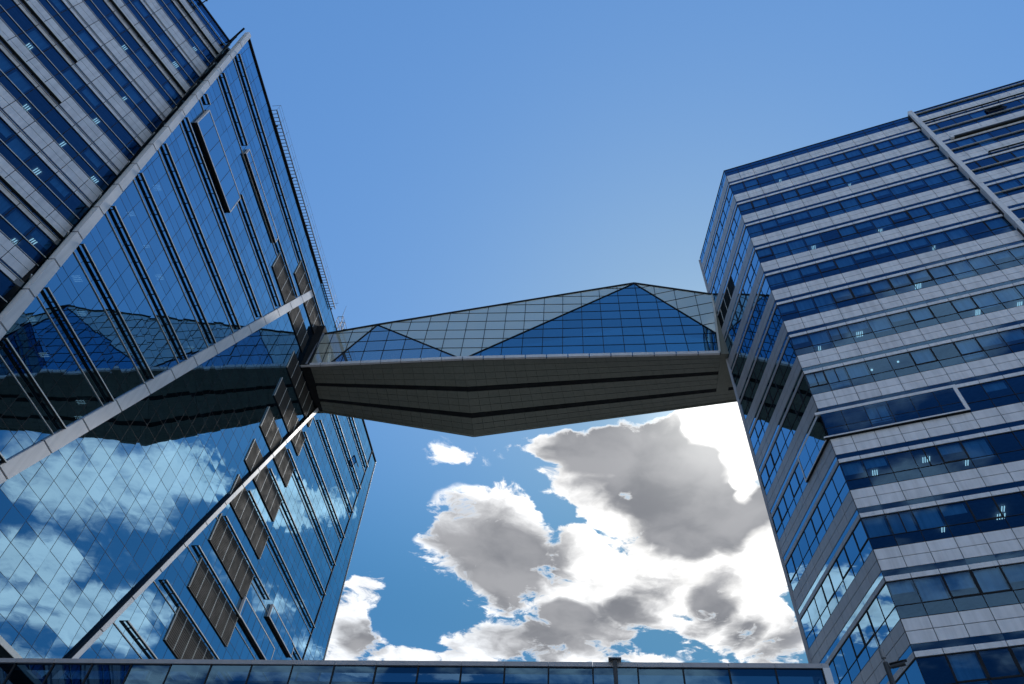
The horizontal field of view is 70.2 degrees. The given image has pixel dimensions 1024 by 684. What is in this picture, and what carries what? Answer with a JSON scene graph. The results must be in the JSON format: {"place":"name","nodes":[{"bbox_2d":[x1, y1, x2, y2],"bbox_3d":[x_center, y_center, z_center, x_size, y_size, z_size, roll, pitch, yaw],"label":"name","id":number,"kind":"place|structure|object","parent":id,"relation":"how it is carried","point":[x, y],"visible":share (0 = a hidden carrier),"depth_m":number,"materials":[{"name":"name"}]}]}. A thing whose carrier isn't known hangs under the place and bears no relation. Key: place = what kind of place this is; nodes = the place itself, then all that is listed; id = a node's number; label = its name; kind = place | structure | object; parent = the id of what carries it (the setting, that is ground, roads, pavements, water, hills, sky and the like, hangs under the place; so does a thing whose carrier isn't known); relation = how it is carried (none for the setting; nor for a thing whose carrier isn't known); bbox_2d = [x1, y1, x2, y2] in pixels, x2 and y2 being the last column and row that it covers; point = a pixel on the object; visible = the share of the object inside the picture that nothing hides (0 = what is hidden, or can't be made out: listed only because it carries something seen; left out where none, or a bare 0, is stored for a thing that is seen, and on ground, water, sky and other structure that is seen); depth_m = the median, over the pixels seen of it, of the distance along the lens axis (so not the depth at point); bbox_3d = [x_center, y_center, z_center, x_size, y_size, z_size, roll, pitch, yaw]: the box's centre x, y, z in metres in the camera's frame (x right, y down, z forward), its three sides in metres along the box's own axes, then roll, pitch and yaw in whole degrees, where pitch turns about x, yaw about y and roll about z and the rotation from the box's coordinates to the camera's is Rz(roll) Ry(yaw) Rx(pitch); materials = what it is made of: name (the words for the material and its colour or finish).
{"place":"outdoors","nodes":[
{"label":"outdoors","id":0,"kind":"place"},
{"bbox_2d":[0,657,833,683],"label":"glass wall","id":1,"kind":"structure","parent":0,"point":[614,670],"depth_m":23.96,"materials":[{"name":"blue glass"}]},
{"bbox_2d":[201,0,1023,662],"label":"sky","id":2,"kind":"structure","parent":0,"point":[452,155],"materials":[{"name":"blue"}]},
{"bbox_2d":[699,80,1023,683],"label":"office tower","id":3,"kind":"structure","parent":0,"point":[865,287],"depth_m":48.73,"materials":[{"name":"metal"}]},
{"bbox_2d":[300,282,736,436],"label":"skybridge","id":4,"kind":"object","parent":3,"relation":"attached to","point":[616,351],"visible":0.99,"depth_m":70.37,"materials":[{"name":"grey glass"}]},
{"bbox_2d":[705,186,733,284],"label":"ribbon window","id":5,"kind":"structure","parent":3,"relation":"in","point":[729,197],"depth_m":73.68,"materials":[{"name":"blue glass"}]},
{"bbox_2d":[712,206,740,302],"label":"ribbon window","id":6,"kind":"structure","parent":3,"relation":"in","point":[736,220],"depth_m":70.46,"materials":[{"name":"blue glass"}]},
{"bbox_2d":[718,227,749,324],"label":"ribbon window","id":7,"kind":"structure","parent":3,"relation":"in","point":[744,244],"depth_m":66.17,"materials":[{"name":"blue glass"}]},
{"bbox_2d":[725,252,759,357],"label":"ribbon window","id":8,"kind":"structure","parent":3,"relation":"in","point":[755,263],"depth_m":64.23,"materials":[{"name":"blue glass"}]},
{"bbox_2d":[732,277,770,386],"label":"ribbon window","id":9,"kind":"structure","parent":3,"relation":"in","point":[765,291],"depth_m":61.20,"materials":[{"name":"blue glass"}]},
{"bbox_2d":[741,306,782,419],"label":"ribbon window","id":10,"kind":"structure","parent":3,"relation":"in","point":[775,325],"depth_m":58.06,"materials":[{"name":"blue glass"}]},
{"bbox_2d":[750,338,796,455],"bbox_3d":[19.671,4.413,55.163,0.046,2.070,10.480,5,-51,0],"label":"ribbon window","id":11,"kind":"structure","parent":3,"relation":"in","point":[789,356],"depth_m":54.92,"materials":[{"name":"blue glass"}]},
{"bbox_2d":[760,376,811,495],"bbox_3d":[19.463,6.918,52.051,0.046,2.070,10.480,5,-51,0],"label":"ribbon window","id":12,"kind":"structure","parent":3,"relation":"in","point":[803,395],"depth_m":51.79,"materials":[{"name":"blue glass"}]},
{"bbox_2d":[772,417,828,539],"bbox_3d":[19.256,9.424,48.940,0.046,2.070,10.480,5,-51,0],"label":"ribbon window","id":13,"kind":"structure","parent":3,"relation":"in","point":[796,486],"depth_m":50.17,"materials":[{"name":"blue glass"}]},
{"bbox_2d":[785,464,849,590],"bbox_3d":[19.048,11.930,45.829,0.046,2.070,10.480,5,-51,0],"label":"ribbon window","id":14,"kind":"structure","parent":3,"relation":"in","point":[836,491],"depth_m":45.53,"materials":[{"name":"blue glass"}]},
{"bbox_2d":[730,131,929,194],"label":"ribbon window","id":15,"kind":"structure","parent":3,"relation":"in","point":[916,137],"depth_m":68.28,"materials":[{"name":"blue glass"}]},
{"bbox_2d":[800,519,872,648],"bbox_3d":[18.840,14.435,42.718,0.046,2.070,10.480,5,-51,0],"label":"ribbon window","id":16,"kind":"structure","parent":3,"relation":"in","point":[857,548],"depth_m":42.38,"materials":[{"name":"blue glass"}]},
{"bbox_2d":[738,149,947,215],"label":"ribbon window","id":17,"kind":"structure","parent":3,"relation":"in","point":[933,156],"depth_m":65.15,"materials":[{"name":"blue glass"}]},
{"bbox_2d":[746,169,967,237],"bbox_3d":[28.997,-11.722,62.118,17.350,2.070,0.046,-14,-54,15],"label":"ribbon window","id":18,"kind":"structure","parent":3,"relation":"in","point":[955,176],"depth_m":62.03,"materials":[{"name":"blue glass"}]},
{"bbox_2d":[829,583,899,683],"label":"ribbon window","id":19,"kind":"structure","parent":3,"relation":"in","point":[881,616],"depth_m":38.65,"materials":[{"name":"blue glass"}]},
{"bbox_2d":[755,191,990,262],"bbox_3d":[28.790,-9.216,59.007,17.350,2.070,0.046,-14,-54,15],"label":"ribbon window","id":20,"kind":"structure","parent":3,"relation":"in","point":[976,199],"depth_m":58.90,"materials":[{"name":"blue glass"}]},
{"bbox_2d":[766,216,1015,290],"bbox_3d":[28.582,-6.710,55.895,17.350,2.070,0.046,-14,-54,15],"label":"ribbon window","id":21,"kind":"structure","parent":3,"relation":"in","point":[999,225],"depth_m":55.80,"materials":[{"name":"blue glass"}]},
{"bbox_2d":[777,246,1023,321],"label":"ribbon window","id":22,"kind":"structure","parent":3,"relation":"in","point":[1013,257],"depth_m":52.79,"materials":[{"name":"blue glass"}]},
{"bbox_2d":[790,284,1023,355],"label":"ribbon window","id":23,"kind":"structure","parent":3,"relation":"in","point":[1010,297],"depth_m":49.92,"materials":[{"name":"blue glass"}]},
{"bbox_2d":[895,659,924,683],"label":"ribbon window","id":24,"kind":"structure","parent":3,"relation":"in","point":[912,674],"depth_m":34.21,"materials":[{"name":"blue glass"}]},
{"bbox_2d":[804,327,1023,395],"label":"ribbon window","id":25,"kind":"structure","parent":3,"relation":"in","point":[1008,341],"depth_m":47.05,"materials":[{"name":"blue glass"}]},
{"bbox_2d":[833,375,1023,438],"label":"ribbon window","id":26,"kind":"structure","parent":3,"relation":"in","point":[1007,391],"depth_m":43.27,"materials":[{"name":"blue glass"}]},
{"bbox_2d":[839,429,1023,489],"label":"ribbon window","id":27,"kind":"structure","parent":3,"relation":"in","point":[1006,447],"depth_m":41.31,"materials":[{"name":"blue glass"}]},
{"bbox_2d":[861,491,1023,549],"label":"ribbon window","id":28,"kind":"structure","parent":3,"relation":"in","point":[1005,511],"depth_m":38.43,"materials":[{"name":"blue glass"}]},
{"bbox_2d":[886,562,1023,618],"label":"ribbon window","id":29,"kind":"structure","parent":3,"relation":"in","point":[1003,585],"depth_m":35.56,"materials":[{"name":"blue glass"}]},
{"bbox_2d":[916,645,1023,683],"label":"ribbon window","id":30,"kind":"structure","parent":3,"relation":"in","point":[1003,665],"depth_m":32.89,"materials":[{"name":"blue glass"}]},
{"bbox_2d":[928,98,1023,134],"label":"ribbon window","id":31,"kind":"structure","parent":3,"relation":"in","point":[1018,102],"depth_m":64.93,"materials":[{"name":"blue glass"}]},
{"bbox_2d":[945,122,1023,153],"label":"ribbon window","id":32,"kind":"structure","parent":3,"relation":"in","point":[1019,126],"depth_m":62.06,"materials":[{"name":"blue glass"}]},
{"bbox_2d":[965,148,1023,174],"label":"ribbon window","id":33,"kind":"structure","parent":3,"relation":"in","point":[1020,152],"depth_m":59.21,"materials":[{"name":"blue glass"}]},
{"bbox_2d":[987,176,1023,197],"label":"ribbon window","id":34,"kind":"structure","parent":3,"relation":"in","point":[1013,183],"depth_m":56.40,"materials":[{"name":"blue glass"}]},
{"bbox_2d":[1012,208,1023,222],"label":"ribbon window","id":35,"kind":"structure","parent":3,"relation":"in","point":[1019,213],"depth_m":53.75,"materials":[{"name":"blue glass"}]},
{"label":"ground","id":36,"kind":"structure","parent":0,"visible":0},
{"bbox_2d":[0,0,375,659],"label":"office tower","id":37,"kind":"structure","parent":36,"relation":"on","point":[186,470],"depth_m":47.93,"materials":[{"name":"blue glass"}]},
{"bbox_2d":[0,269,14,302],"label":"ribbon window","id":38,"kind":"structure","parent":37,"relation":"in","point":[6,285],"depth_m":36.03,"materials":[{"name":"blue glass"}]},
{"bbox_2d":[0,190,55,266],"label":"ribbon window","id":39,"kind":"structure","parent":37,"relation":"in","point":[9,210],"depth_m":37.93,"materials":[{"name":"blue glass"}]},
{"bbox_2d":[0,116,88,226],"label":"ribbon window","id":40,"kind":"structure","parent":37,"relation":"in","point":[8,135],"depth_m":40.06,"materials":[{"name":"blue glass"}]},
{"bbox_2d":[0,48,116,190],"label":"ribbon window","id":41,"kind":"structure","parent":37,"relation":"in","point":[7,65],"depth_m":42.15,"materials":[{"name":"blue glass"}]},
{"bbox_2d":[0,0,141,159],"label":"ribbon window","id":42,"kind":"structure","parent":37,"relation":"in","point":[10,6],"depth_m":44.28,"materials":[{"name":"blue glass"}]},
{"bbox_2d":[37,0,162,133],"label":"ribbon window","id":43,"kind":"structure","parent":37,"relation":"in","point":[65,13],"depth_m":47.42,"materials":[{"name":"blue glass"}]},
{"bbox_2d":[82,0,181,108],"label":"ribbon window","id":44,"kind":"structure","parent":37,"relation":"in","point":[101,5],"depth_m":50.63,"materials":[{"name":"blue glass"}]},
{"bbox_2d":[121,0,199,86],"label":"ribbon window","id":45,"kind":"structure","parent":37,"relation":"in","point":[140,8],"depth_m":53.83,"materials":[{"name":"blue glass"}]},
{"bbox_2d":[155,0,214,66],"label":"ribbon window","id":46,"kind":"structure","parent":37,"relation":"in","point":[170,4],"depth_m":57.01,"materials":[{"name":"blue glass"}]},
{"bbox_2d":[185,0,228,48],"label":"ribbon window","id":47,"kind":"structure","parent":37,"relation":"in","point":[197,3],"depth_m":60.12,"materials":[{"name":"blue glass"}]},
{"bbox_2d":[272,105,337,309],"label":"roof railing","id":48,"kind":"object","parent":37,"relation":"on","point":[291,160],"visible":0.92,"depth_m":72.45,"materials":[{"name":"grey metal"}]},
{"bbox_2d":[335,308,346,330],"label":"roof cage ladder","id":49,"kind":"object","parent":37,"relation":"on","point":[341,322],"visible":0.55,"depth_m":82.85,"materials":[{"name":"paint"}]},
{"bbox_2d":[872,631,906,683],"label":"camera pole","id":50,"kind":"object","parent":36,"relation":"on","point":[895,664],"visible":1,"depth_m":12.78,"materials":[{"name":"metal"}]}
]}

